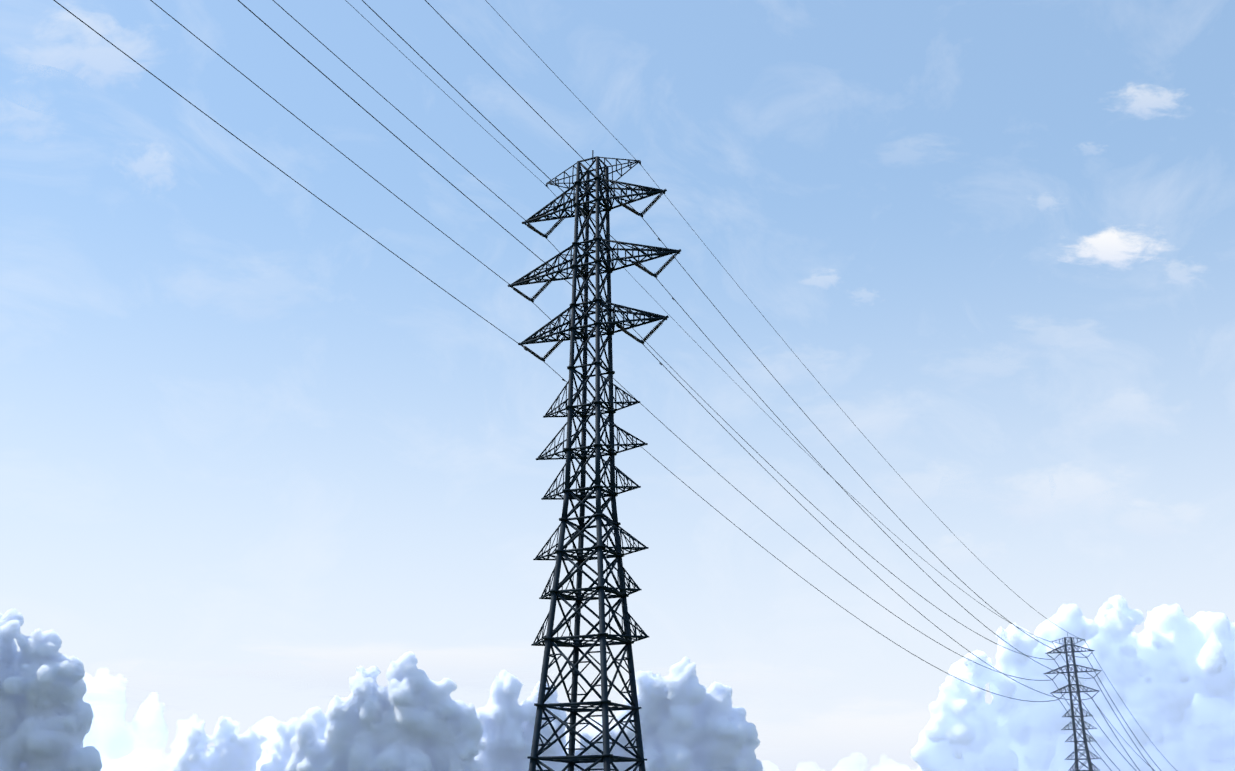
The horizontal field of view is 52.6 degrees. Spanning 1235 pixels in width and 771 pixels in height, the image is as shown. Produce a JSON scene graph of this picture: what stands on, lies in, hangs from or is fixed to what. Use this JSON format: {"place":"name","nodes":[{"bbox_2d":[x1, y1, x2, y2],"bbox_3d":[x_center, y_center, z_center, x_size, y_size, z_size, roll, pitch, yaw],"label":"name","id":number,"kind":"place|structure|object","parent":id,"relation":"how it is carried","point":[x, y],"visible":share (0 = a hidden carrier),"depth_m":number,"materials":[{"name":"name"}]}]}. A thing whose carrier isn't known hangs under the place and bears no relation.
{"place":"outdoors","nodes":[
{"label":"outdoors","id":0,"kind":"place"},
{"bbox_2d":[83,667,232,727],"bbox_3d":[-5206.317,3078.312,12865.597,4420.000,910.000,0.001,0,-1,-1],"label":"cloud","id":1,"kind":"structure","parent":0,"point":[107,709],"depth_m":12863.13,"materials":[{"name":"white"}]},
{"bbox_2d":[83,649,517,714],"bbox_3d":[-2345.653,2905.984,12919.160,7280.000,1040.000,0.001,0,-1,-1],"label":"cloud","id":2,"kind":"structure","parent":0,"point":[343,666],"depth_m":12914.82,"materials":[{"name":"white"}]},
{"bbox_2d":[0,0,1234,770],"label":"sky","id":3,"kind":"structure","parent":0,"point":[239,430],"materials":[{"name":"blue"}]},
{"bbox_2d":[565,717,925,770],"bbox_3d":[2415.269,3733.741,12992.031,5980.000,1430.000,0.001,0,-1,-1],"label":"cloud","id":4,"kind":"structure","parent":0,"point":[844,744],"depth_m":12992.10,"materials":[{"name":"white"}]},
{"bbox_2d":[1068,229,1163,266],"bbox_3d":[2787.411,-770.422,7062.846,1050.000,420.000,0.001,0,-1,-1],"label":"cloud","id":5,"kind":"structure","parent":0,"point":[1115,247],"depth_m":7063.19,"materials":[{"name":"white"}]},
{"bbox_2d":[1137,97,1166,106],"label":"cloud","id":6,"kind":"structure","parent":0,"point":[1150,102],"depth_m":7079.20,"materials":[{"name":"white"}]},
{"label":"ground","id":7,"kind":"structure","parent":0,"visible":0},
{"bbox_2d":[508,150,680,770],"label":"pylon","id":8,"kind":"object","parent":7,"relation":"on","point":[606,758],"visible":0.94,"depth_m":113.47,"materials":[{"name":"metal"}]},
{"bbox_2d":[54,0,1175,770],"bbox_3d":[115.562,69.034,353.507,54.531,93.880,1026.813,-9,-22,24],"label":"power lines","id":9,"kind":"object","parent":8,"relation":"hanging from","point":[662,358],"visible":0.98,"depth_m":131.49,"materials":[{"name":"black metal"}]},
{"bbox_2d":[1043,633,1101,770],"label":"pylon","id":10,"kind":"object","parent":7,"relation":"on","point":[1074,767],"visible":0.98,"depth_m":415.39,"materials":[{"name":"metal"}]}
]}

